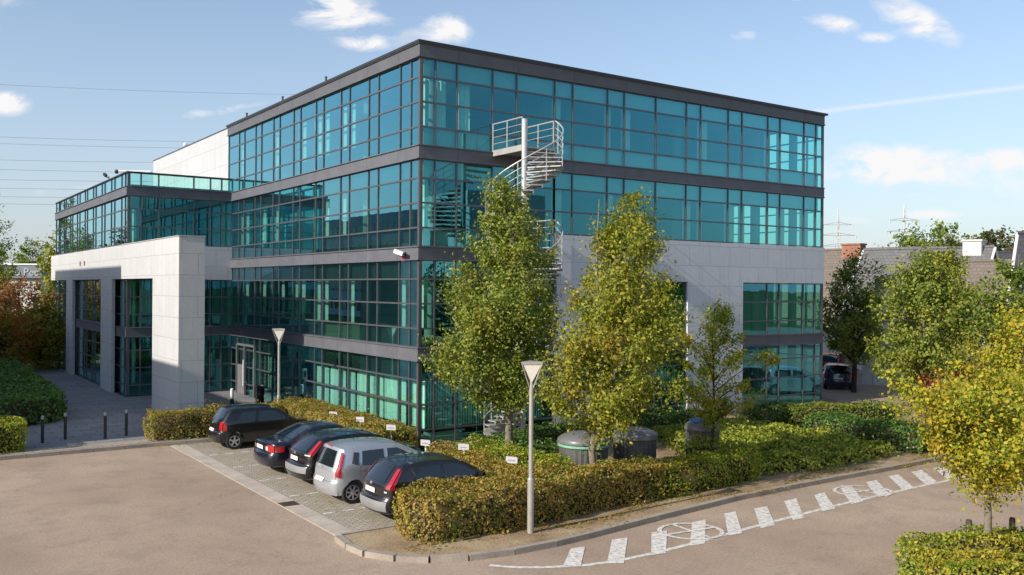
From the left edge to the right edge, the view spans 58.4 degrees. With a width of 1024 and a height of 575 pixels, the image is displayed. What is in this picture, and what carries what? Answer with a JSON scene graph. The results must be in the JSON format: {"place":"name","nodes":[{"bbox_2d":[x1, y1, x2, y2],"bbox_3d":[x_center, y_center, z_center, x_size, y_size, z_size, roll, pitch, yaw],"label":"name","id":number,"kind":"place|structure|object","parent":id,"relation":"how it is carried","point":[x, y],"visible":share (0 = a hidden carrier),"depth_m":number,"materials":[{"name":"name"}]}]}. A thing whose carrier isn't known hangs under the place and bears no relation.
{"place":"outdoors","nodes":[
{"label":"outdoors","id":0,"kind":"place"},
{"bbox_2d":[0,263,50,316],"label":"flat building","id":1,"kind":"structure","parent":0,"point":[26,270],"depth_m":111.50,"materials":[{"name":"white plastic"}]},
{"bbox_2d":[0,437,207,454],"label":"front path","id":2,"kind":"structure","parent":0,"point":[83,446],"depth_m":31.26,"materials":[{"name":"grey concrete"}]},
{"bbox_2d":[0,365,270,455],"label":"entrance pavement","id":3,"kind":"structure","parent":0,"point":[89,404],"depth_m":40.10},
{"bbox_2d":[0,415,27,453],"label":"hedge","id":4,"kind":"object","parent":3,"relation":"on","point":[11,435],"visible":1,"depth_m":29.91,"materials":[{"name":"green plant"}]},
{"bbox_2d":[0,283,36,349],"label":"garden bush","id":5,"kind":"object","parent":3,"relation":"on","point":[19,302],"visible":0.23,"depth_m":60.52,"materials":[{"name":"green plant"}]},
{"bbox_2d":[0,296,51,365],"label":"garden bush","id":6,"kind":"object","parent":3,"relation":"on","point":[12,330],"visible":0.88,"depth_m":56.77,"materials":[{"name":"green plant"}]},
{"bbox_2d":[0,353,67,425],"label":"hedge","id":7,"kind":"object","parent":3,"relation":"on","point":[30,396],"visible":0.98,"depth_m":37.34,"materials":[{"name":"green plant"}]},
{"bbox_2d":[17,289,65,369],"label":"garden bush","id":8,"kind":"object","parent":3,"relation":"on","point":[43,351],"visible":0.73,"depth_m":59.56,"materials":[{"name":"green plant"}]},
{"bbox_2d":[41,416,43,442],"bbox_3d":[-16.270,4.916,31.747,0.112,0.945,0.109,0,0,-35],"label":"bollard","id":9,"kind":"object","parent":3,"relation":"on","point":[42,429],"visible":1,"depth_m":31.70,"materials":[{"name":"metal"}]},
{"bbox_2d":[64,413,66,439],"bbox_3d":[-15.858,4.919,32.521,0.112,0.945,0.109,0,0,-35],"label":"bollard","id":10,"kind":"object","parent":3,"relation":"on","point":[65,426],"visible":1,"depth_m":32.48,"materials":[{"name":"metal"}]},
{"bbox_2d":[104,412,106,438],"bbox_3d":[-14.540,4.928,32.745,0.112,0.945,0.109,0,0,-35],"label":"bollard","id":11,"kind":"object","parent":3,"relation":"on","point":[105,425],"visible":1,"depth_m":32.70,"materials":[{"name":"metal"}]},
{"bbox_2d":[125,410,127,435],"bbox_3d":[-14.068,4.931,33.414,0.112,0.945,0.109,0,0,-35],"label":"bollard","id":12,"kind":"object","parent":3,"relation":"on","point":[126,422],"visible":1,"depth_m":33.37,"materials":[{"name":"metal"}]},
{"bbox_2d":[142,386,284,441],"bbox_3d":[-10.885,4.592,33.761,5.020,1.742,1.355,0,0,-35],"label":"hedge","id":13,"kind":"object","parent":3,"relation":"on","point":[179,424],"visible":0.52,"depth_m":32.78,"materials":[{"name":"green plant"}]},
{"bbox_2d":[254,385,264,402],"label":"litter bin","id":14,"kind":"object","parent":3,"relation":"on","point":[259,392],"visible":0.91,"depth_m":42.95,"materials":[{"name":"metal"}]},
{"bbox_2d":[272,328,284,407],"bbox_3d":[-9.101,3.518,35.803,0.482,3.840,0.425,0,0,-5],"label":"street lamp","id":15,"kind":"object","parent":3,"relation":"on","point":[278,332],"visible":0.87,"depth_m":35.69,"materials":[{"name":"metal"}]},
{"bbox_2d":[0,84,294,94],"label":"power line","id":16,"kind":"object","parent":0,"point":[136,90],"visible":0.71,"depth_m":240.48,"materials":[{"name":"metal"}]},
{"bbox_2d":[186,441,396,530],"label":"parking bay paving","id":17,"kind":"structure","parent":0,"point":[363,517],"depth_m":25.28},
{"bbox_2d":[207,401,310,448],"bbox_3d":[-8.853,4.742,32.561,3.733,1.578,2.002,0,0,-33],"label":"hatchback car","id":18,"kind":"object","parent":17,"relation":"on","point":[235,426],"visible":0.72,"depth_m":31.59,"materials":[{"name":"black paint"}]},
{"bbox_2d":[210,451,364,513],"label":"parking bay markings","id":19,"kind":"object","parent":17,"relation":"on","point":[285,477],"visible":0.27,"depth_m":24.79,"materials":[{"name":"paint"}]},
{"bbox_2d":[253,419,345,471],"bbox_3d":[-5.918,4.778,28.616,4.160,1.540,2.064,0,0,-36],"label":"saloon car","id":20,"kind":"object","parent":17,"relation":"on","point":[271,450],"visible":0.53,"depth_m":27.48,"materials":[{"name":"blue paint"}]},
{"bbox_2d":[285,425,421,479],"bbox_3d":[-4.540,4.762,26.933,4.117,1.588,2.095,0,0,-35],"label":"hatchback car","id":21,"kind":"object","parent":17,"relation":"on","point":[304,452],"visible":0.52,"depth_m":25.83,"materials":[{"name":"black paint"}]},
{"bbox_2d":[313,435,418,503],"bbox_3d":[-3.498,4.731,24.883,3.758,1.660,2.020,0,0,-35],"label":"minivan car","id":22,"kind":"object","parent":17,"relation":"on","point":[342,467],"visible":0.57,"depth_m":23.70,"materials":[{"name":"silver paint"}]},
{"bbox_2d":[360,451,496,522],"bbox_3d":[-1.868,4.777,23.024,3.876,1.588,2.037,0,0,-34],"label":"hatchback car","id":23,"kind":"object","parent":17,"relation":"on","point":[384,478],"visible":0.49,"depth_m":22.07,"materials":[{"name":"paint"}]},
{"bbox_2d":[156,441,938,553],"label":"fallen leaves","id":24,"kind":"object","parent":17,"relation":"on","point":[636,506],"visible":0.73,"depth_m":23.86,"materials":[{"name":"brown plant"}]},
{"bbox_2d":[0,361,1023,574],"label":"road","id":25,"kind":"structure","parent":0,"point":[165,510],"depth_m":21.16,"materials":[{"name":"grey asphalt"}]},
{"bbox_2d":[171,444,351,535],"bbox_3d":[-7.431,5.546,25.931,0.490,0.032,14.910,0,0,-35],"label":"gutter","id":26,"kind":"object","parent":25,"relation":"on","point":[318,520],"visible":0.91,"depth_m":24.85,"materials":[{"name":"concrete"}]},
{"bbox_2d":[278,501,300,506],"bbox_3d":[-5.714,5.540,23.465,0.450,0.024,0.480,0,0,-35],"label":"drain grate","id":27,"kind":"object","parent":26,"relation":"on","point":[288,503],"visible":1,"depth_m":23.45,"materials":[{"name":"grey metal"}]},
{"bbox_2d":[0,391,950,562],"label":"kerb","id":28,"kind":"structure","parent":25,"relation":"on","point":[341,540],"depth_m":21.71,"materials":[{"name":"concrete"}]},
{"bbox_2d":[489,476,964,567],"bbox_3d":[7.205,5.631,22.985,17.903,0.001,1.319,0,0,-35],"label":"road edge line","id":29,"kind":"object","parent":25,"relation":"on","point":[687,544],"visible":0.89,"depth_m":19.83,"materials":[{"name":"paint"}]},
{"bbox_2d":[563,466,958,565],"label":"road marking bars","id":30,"kind":"object","parent":25,"relation":"on","point":[617,551],"visible":0.98,"depth_m":22.09,"materials":[{"name":"paint"}]},
{"bbox_2d":[657,485,893,539],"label":"road marking roundels","id":31,"kind":"object","parent":25,"relation":"on","point":[720,534],"visible":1,"depth_m":21.46,"materials":[{"name":"paint"}]},
{"bbox_2d":[818,363,851,389],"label":"hatchback car","id":32,"kind":"object","parent":25,"relation":"on","point":[832,376],"visible":0.84,"depth_m":51.22,"materials":[{"name":"blue paint"}]},
{"bbox_2d":[818,352,851,372],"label":"hatchback car","id":33,"kind":"object","parent":25,"relation":"on","point":[828,357],"visible":0.27,"depth_m":59.23,"materials":[{"name":"grey paint"}]},
{"bbox_2d":[796,248,898,392],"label":"shade tree","id":34,"kind":"object","parent":25,"relation":"on","point":[851,318],"visible":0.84,"depth_m":49.63,"materials":[{"name":"green plant"}]},
{"bbox_2d":[773,243,934,362],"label":"house","id":35,"kind":"structure","parent":25,"relation":"on","point":[833,258],"depth_m":72.18,"materials":[{"name":"beige brick"}]},
{"bbox_2d":[882,218,945,246],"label":"distant tree","id":36,"kind":"object","parent":25,"relation":"on","point":[908,243],"visible":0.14,"depth_m":106.96,"materials":[{"name":"green plant"}]},
{"bbox_2d":[834,239,998,369],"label":"house","id":37,"kind":"structure","parent":25,"relation":"on","point":[977,248],"depth_m":66.27,"materials":[{"name":"white plastic"}]},
{"bbox_2d":[858,241,998,422],"bbox_3d":[16.548,1.838,37.005,4.914,7.755,5.507,0,0,19],"label":"broadleaf tree","id":38,"kind":"object","parent":25,"relation":"on","point":[914,347],"visible":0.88,"depth_m":36.38,"materials":[{"name":"green plant"}]},
{"bbox_2d":[873,352,1023,547],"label":"maple tree","id":39,"kind":"object","parent":25,"relation":"on","point":[977,420],"visible":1,"depth_m":16.95,"materials":[{"name":"yellow plant"}]},
{"bbox_2d":[915,367,982,473],"bbox_3d":[13.752,4.033,28.012,2.322,3.308,2.126,0,0,-35],"label":"shrub","id":40,"kind":"object","parent":25,"relation":"on","point":[932,381],"visible":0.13,"depth_m":27.97,"materials":[{"name":"green plant"}]},
{"bbox_2d":[907,242,998,358],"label":"broadleaf tree","id":41,"kind":"object","parent":25,"relation":"on","point":[946,256],"visible":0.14,"depth_m":45.53,"materials":[{"name":"green plant"}]},
{"bbox_2d":[891,523,1023,574],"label":"hedge","id":42,"kind":"object","parent":25,"relation":"on","point":[970,554],"visible":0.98,"depth_m":16.75,"materials":[{"name":"green plant"}]},
{"bbox_2d":[936,259,1011,378],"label":"house","id":43,"kind":"structure","parent":25,"relation":"on","point":[977,268],"depth_m":57.41,"materials":[{"name":"grey brick"}]},
{"bbox_2d":[940,292,1023,480],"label":"broadleaf tree","id":44,"kind":"object","parent":25,"relation":"on","point":[1013,342],"visible":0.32,"depth_m":27.20,"materials":[{"name":"yellow plant"}]},
{"bbox_2d":[941,225,1023,250],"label":"distant tree","id":45,"kind":"object","parent":25,"relation":"on","point":[992,239],"visible":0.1,"depth_m":102.53,"materials":[{"name":"green plant"}]},
{"bbox_2d":[944,256,1023,375],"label":"broadleaf tree","id":46,"kind":"object","parent":25,"relation":"on","point":[1007,274],"visible":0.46,"depth_m":35.80,"materials":[{"name":"green plant"}]},
{"bbox_2d":[0,0,1023,262],"label":"sky","id":47,"kind":"structure","parent":0,"point":[922,100],"materials":[{"name":"blue"}]},
{"bbox_2d":[211,384,940,554],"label":"verge","id":48,"kind":"structure","parent":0,"point":[391,539],"depth_m":22.65,"materials":[{"name":"soil"}]},
{"bbox_2d":[271,386,419,446],"bbox_3d":[-6.184,4.561,32.593,1.751,1.869,9.676,0,0,-35],"label":"hedge","id":49,"kind":"object","parent":48,"relation":"on","point":[308,408],"visible":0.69,"depth_m":31.51,"materials":[{"name":"green plant"}]},
{"bbox_2d":[405,431,431,451],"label":"shrub","id":50,"kind":"object","parent":48,"relation":"on","point":[421,447],"visible":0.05,"depth_m":30.12,"materials":[{"name":"green plant"}]},
{"bbox_2d":[425,440,522,475],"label":"hedge","id":51,"kind":"object","parent":48,"relation":"on","point":[471,458],"visible":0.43,"depth_m":24.30,"materials":[{"name":"green plant"}]},
{"bbox_2d":[411,165,568,444],"bbox_3d":[-0.428,0.869,28.199,4.808,9.252,4.777,0,0,18],"label":"street tree","id":52,"kind":"object","parent":48,"relation":"on","point":[497,325],"visible":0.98,"depth_m":27.84,"materials":[{"name":"green plant"}]},
{"bbox_2d":[450,436,574,474],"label":"hedge","id":53,"kind":"object","parent":48,"relation":"on","point":[502,452],"visible":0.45,"depth_m":24.94,"materials":[{"name":"green plant"}]},
{"bbox_2d":[506,456,517,463],"bbox_3d":[-0.008,4.919,23.566,0.320,1.140,0.044,0,0,22],"label":"parking sign","id":54,"kind":"object","parent":53,"relation":"on","point":[511,460],"visible":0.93,"depth_m":23.55,"materials":[{"name":"white plastic"}]},
{"bbox_2d":[469,429,558,462],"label":"shrub","id":55,"kind":"object","parent":48,"relation":"on","point":[519,438],"visible":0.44,"depth_m":29.07,"materials":[{"name":"green plant"}]},
{"bbox_2d":[484,116,563,439],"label":"spiral staircase","id":56,"kind":"structure","parent":48,"relation":"on","point":[524,151],"depth_m":31.58,"materials":[{"name":"metal"}]},
{"bbox_2d":[391,446,667,544],"bbox_3d":[0.690,4.870,22.102,7.742,1.324,2.015,0,0,-35],"label":"hedge","id":57,"kind":"object","parent":48,"relation":"on","point":[493,504],"visible":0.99,"depth_m":21.14,"materials":[{"name":"green plant"}]},
{"bbox_2d":[521,360,542,533],"bbox_3d":[0.418,3.570,20.571,0.482,3.840,0.425,0,0,-5],"label":"street lamp","id":58,"kind":"object","parent":48,"relation":"on","point":[531,367],"visible":1,"depth_m":20.45,"materials":[{"name":"metal"}]},
{"bbox_2d":[557,430,609,472],"bbox_3d":[2.013,4.764,25.807,1.480,1.440,1.480,0,0,-35],"label":"waste container","id":59,"kind":"object","parent":48,"relation":"on","point":[575,446],"visible":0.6,"depth_m":25.25,"materials":[{"name":"grey metal"}]},
{"bbox_2d":[519,186,701,471],"bbox_3d":[2.750,1.415,23.971,4.280,8.209,4.414,0,0,-35],"label":"street tree","id":60,"kind":"object","parent":48,"relation":"on","point":[614,297],"visible":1,"depth_m":23.45,"materials":[{"name":"green plant"}]},
{"bbox_2d":[513,407,708,444],"bbox_3d":[3.962,5.189,34.856,9.960,0.784,2.162,0,0,-35],"label":"shrub","id":61,"kind":"object","parent":48,"relation":"on","point":[651,420],"visible":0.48,"depth_m":34.78,"materials":[{"name":"green plant"}]},
{"bbox_2d":[612,426,657,467],"bbox_3d":[3.588,4.795,26.782,1.340,1.440,1.340,0,0,-35],"label":"waste container","id":62,"kind":"object","parent":48,"relation":"on","point":[647,437],"visible":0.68,"depth_m":26.27,"materials":[{"name":"grey plastic"}]},
{"bbox_2d":[675,432,726,462],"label":"shrub","id":63,"kind":"object","parent":48,"relation":"on","point":[691,446],"visible":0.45,"depth_m":26.91,"materials":[{"name":"green plant"}]},
{"bbox_2d":[684,418,720,453],"bbox_3d":[5.915,4.786,28.463,1.120,1.490,1.120,0,0,-35],"label":"waste container","id":64,"kind":"object","parent":48,"relation":"on","point":[691,427],"visible":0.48,"depth_m":28.09,"materials":[{"name":"grey plastic"}]},
{"bbox_2d":[646,445,762,496],"bbox_3d":[5.385,5.019,25.385,4.095,1.101,1.157,0,0,-35],"label":"hedge","id":65,"kind":"object","parent":48,"relation":"on","point":[718,469],"visible":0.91,"depth_m":25.09,"materials":[{"name":"green plant"}]},
{"bbox_2d":[669,294,782,445],"bbox_3d":[6.015,2.860,27.005,2.651,5.354,3.117,0,0,-43],"label":"young tree","id":66,"kind":"object","parent":48,"relation":"on","point":[712,408],"visible":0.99,"depth_m":26.97,"materials":[{"name":"green plant"}]},
{"bbox_2d":[740,398,792,427],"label":"shrub","id":67,"kind":"object","parent":48,"relation":"on","point":[763,411],"visible":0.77,"depth_m":36.11,"materials":[{"name":"green plant"}]},
{"bbox_2d":[649,415,899,475],"bbox_3d":[8.473,5.134,31.651,6.650,1.040,7.973,0,0,-24],"label":"hedge","id":68,"kind":"object","parent":48,"relation":"on","point":[784,450],"visible":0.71,"depth_m":30.03,"materials":[{"name":"green plant"}]},
{"bbox_2d":[779,399,903,428],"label":"hedge","id":69,"kind":"object","parent":48,"relation":"on","point":[863,410],"visible":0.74,"depth_m":36.50,"materials":[{"name":"green plant"}]},
{"bbox_2d":[802,408,933,454],"bbox_3d":[12.649,5.043,32.585,1.500,1.143,4.650,0,0,-41],"label":"hedge","id":70,"kind":"object","parent":48,"relation":"on","point":[898,438],"visible":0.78,"depth_m":31.97,"materials":[{"name":"green plant"}]},
{"bbox_2d":[862,277,928,385],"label":"house","id":71,"kind":"structure","parent":0,"point":[867,377],"depth_m":53.86,"materials":[{"name":"grey brick"}]},
{"bbox_2d":[997,251,1012,258],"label":"house","id":72,"kind":"structure","parent":0,"point":[1006,254],"depth_m":82.90,"materials":[{"name":"white plastic"}]},
{"bbox_2d":[1007,231,1023,303],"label":"house","id":73,"kind":"structure","parent":0,"point":[1018,250],"depth_m":50.88,"materials":[{"name":"white paint"}]},
{"label":"lawn","id":74,"kind":"structure","parent":0,"visible":0},
{"bbox_2d":[0,204,20,306],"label":"garden tree","id":75,"kind":"object","parent":74,"relation":"on","point":[2,245],"visible":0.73,"depth_m":72.75,"materials":[{"name":"green plant"}]},
{"bbox_2d":[0,274,61,365],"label":"garden bush","id":76,"kind":"object","parent":74,"relation":"on","point":[20,290],"visible":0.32,"depth_m":62.18,"materials":[{"name":"plant"}]},
{"bbox_2d":[29,230,55,316],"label":"garden tree","id":77,"kind":"object","parent":74,"relation":"on","point":[49,253],"visible":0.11,"depth_m":87.24,"materials":[{"name":"green plant"}]},
{"label":"ground","id":78,"kind":"structure","parent":0,"visible":0},
{"bbox_2d":[0,246,25,309],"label":"garden tree","id":79,"kind":"object","parent":78,"relation":"on","point":[3,265],"visible":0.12,"depth_m":95.59,"materials":[{"name":"green plant"}]},
{"bbox_2d":[9,237,50,263],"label":"garden tree","id":80,"kind":"object","parent":78,"relation":"on","point":[21,258],"visible":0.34,"depth_m":149.80,"materials":[{"name":"green plant"}]},
{"bbox_2d":[51,39,827,444],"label":"office building","id":81,"kind":"structure","parent":78,"relation":"on","point":[215,259],"depth_m":39.81,"materials":[{"name":"glass"}]},
{"bbox_2d":[55,323,128,395],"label":"window","id":82,"kind":"structure","parent":81,"relation":"in","point":[87,342],"depth_m":52.12,"materials":[{"name":"glass"}]},
{"bbox_2d":[55,280,129,327],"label":"window","id":83,"kind":"structure","parent":81,"relation":"in","point":[87,292],"depth_m":52.30,"materials":[{"name":"glass"}]},
{"bbox_2d":[56,195,129,254],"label":"window","id":84,"kind":"structure","parent":81,"relation":"in","point":[104,225],"depth_m":51.69,"materials":[{"name":"glass"}]},
{"bbox_2d":[56,172,130,211],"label":"window","id":85,"kind":"structure","parent":81,"relation":"in","point":[122,180],"depth_m":51.67,"materials":[{"name":"glass"}]},
{"bbox_2d":[126,335,231,395],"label":"window","id":86,"kind":"structure","parent":81,"relation":"in","point":[209,347],"depth_m":47.45,"materials":[{"name":"metal"}]},
{"bbox_2d":[126,280,231,327],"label":"window","id":87,"kind":"structure","parent":81,"relation":"in","point":[139,296],"depth_m":47.46,"materials":[{"name":"glass"}]},
{"bbox_2d":[127,195,232,246],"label":"window","id":88,"kind":"structure","parent":81,"relation":"in","point":[140,209],"depth_m":46.86,"materials":[{"name":"metal"}]},
{"bbox_2d":[128,172,232,191],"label":"window","id":89,"kind":"structure","parent":81,"relation":"in","point":[128,172],"depth_m":46.63,"materials":[{"name":"metal"}]},
{"bbox_2d":[236,343,255,397],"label":"door","id":90,"kind":"structure","parent":81,"relation":"in","point":[241,382],"depth_m":46.09,"materials":[{"name":"white metal"}]},
{"bbox_2d":[230,335,421,439],"bbox_3d":[-8.961,4.031,39.884,0.135,3.020,20.202,0,0,-35],"label":"window","id":91,"kind":"structure","parent":81,"relation":"in","point":[363,378],"depth_m":38.01,"materials":[{"name":"glass"}]},
{"bbox_2d":[228,57,423,190],"bbox_3d":[-9.066,-6.469,40.141,0.135,3.020,20.812,0,0,-35],"label":"window","id":92,"kind":"structure","parent":81,"relation":"in","point":[356,121],"depth_m":37.99,"materials":[{"name":"glass"}]},
{"bbox_2d":[231,260,421,347],"bbox_3d":[-8.938,0.531,39.886,0.135,3.020,20.202,0,0,-35],"label":"window","id":93,"kind":"structure","parent":81,"relation":"in","point":[349,301],"depth_m":38.15,"materials":[{"name":"glass"}]},
{"bbox_2d":[231,158,422,258],"bbox_3d":[-8.915,-2.968,39.889,0.135,3.020,20.202,0,0,-35],"label":"window","id":94,"kind":"structure","parent":81,"relation":"in","point":[350,212],"depth_m":38.19,"materials":[{"name":"glass"}]},
{"bbox_2d":[393,249,406,259],"bbox_3d":[-3.838,-1.138,32.117,0.530,0.415,0.395,0,0,35],"label":"security camera","id":95,"kind":"object","parent":81,"relation":"attached to","point":[402,254],"visible":1,"depth_m":32.00,"materials":[{"name":"white plastic"}]},
{"bbox_2d":[416,356,553,442],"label":"window","id":96,"kind":"structure","parent":81,"relation":"in","point":[433,379],"depth_m":32.00,"materials":[{"name":"glass"}]},
{"bbox_2d":[417,158,554,247],"bbox_3d":[-0.812,-2.920,33.294,5.882,3.020,0.135,0,0,-35],"label":"window","id":97,"kind":"structure","parent":81,"relation":"in","point":[434,178],"depth_m":32.41,"materials":[{"name":"metal"}]},
{"bbox_2d":[417,260,554,347],"bbox_3d":[-0.835,0.580,33.291,5.882,3.020,0.135,0,0,-35],"label":"window","id":98,"kind":"structure","parent":81,"relation":"in","point":[433,278],"depth_m":31.93,"materials":[{"name":"glass"}]},
{"bbox_2d":[553,235,557,425],"bbox_3d":[1.636,1.757,34.745,0.140,7.500,0.160,0,0,-35],"label":"downpipe","id":99,"kind":"object","parent":81,"relation":"attached to","point":[555,298],"visible":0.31,"depth_m":34.70,"materials":[{"name":"metal"}]},
{"bbox_2d":[418,57,823,187],"bbox_3d":[5.912,-6.373,37.961,22.212,3.020,0.135,0,0,-35],"label":"window","id":100,"kind":"structure","parent":81,"relation":"in","point":[435,103],"depth_m":36.77,"materials":[{"name":"metal"}]},
{"bbox_2d":[621,349,685,412],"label":"window","id":101,"kind":"structure","parent":81,"relation":"in","point":[684,373],"depth_m":38.51,"materials":[{"name":"metal"}]},
{"bbox_2d":[622,282,685,339],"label":"window","id":102,"kind":"structure","parent":81,"relation":"in","point":[684,283],"depth_m":38.92,"materials":[{"name":"glass"}]},
{"bbox_2d":[552,172,823,246],"bbox_3d":[8.284,-3.181,39.624,16.382,2.370,0.135,0,0,-35],"label":"window","id":103,"kind":"structure","parent":81,"relation":"in","point":[571,190],"depth_m":39.84,"materials":[{"name":"metal"}]},
{"bbox_2d":[734,199,822,247],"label":"window","id":104,"kind":"structure","parent":81,"relation":"in","point":[821,199],"depth_m":44.99,"materials":[{"name":"metal"}]},
{"bbox_2d":[742,343,822,403],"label":"window","id":105,"kind":"structure","parent":81,"relation":"in","point":[813,356],"depth_m":43.33,"materials":[{"name":"metal"}]},
{"bbox_2d":[743,283,822,335],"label":"window","id":106,"kind":"structure","parent":81,"relation":"in","point":[766,301],"depth_m":42.49,"materials":[{"name":"glass"}]},
{"bbox_2d":[770,126,822,186],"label":"window","id":107,"kind":"structure","parent":81,"relation":"in","point":[807,140],"depth_m":44.80,"materials":[{"name":"metal"}]},
{"bbox_2d":[773,344,821,401],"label":"window","id":108,"kind":"structure","parent":81,"relation":"in","point":[805,372],"depth_m":44.94,"materials":[{"name":"metal"}]},
{"bbox_2d":[774,283,821,332],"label":"window","id":109,"kind":"structure","parent":81,"relation":"in","point":[805,284],"depth_m":44.92,"materials":[{"name":"glass"}]},
{"bbox_2d":[819,210,855,247],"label":"pylon","id":110,"kind":"object","parent":78,"relation":"on","point":[838,232],"visible":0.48,"depth_m":559.91,"materials":[{"name":"metal"}]},
{"bbox_2d":[886,205,921,244],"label":"pylon","id":111,"kind":"object","parent":78,"relation":"on","point":[903,223],"visible":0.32,"depth_m":559.90,"materials":[{"name":"metal"}]},
{"bbox_2d":[889,219,991,246],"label":"distant tree","id":112,"kind":"object","parent":78,"relation":"on","point":[938,229],"visible":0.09,"depth_m":110.94,"materials":[{"name":"green plant"}]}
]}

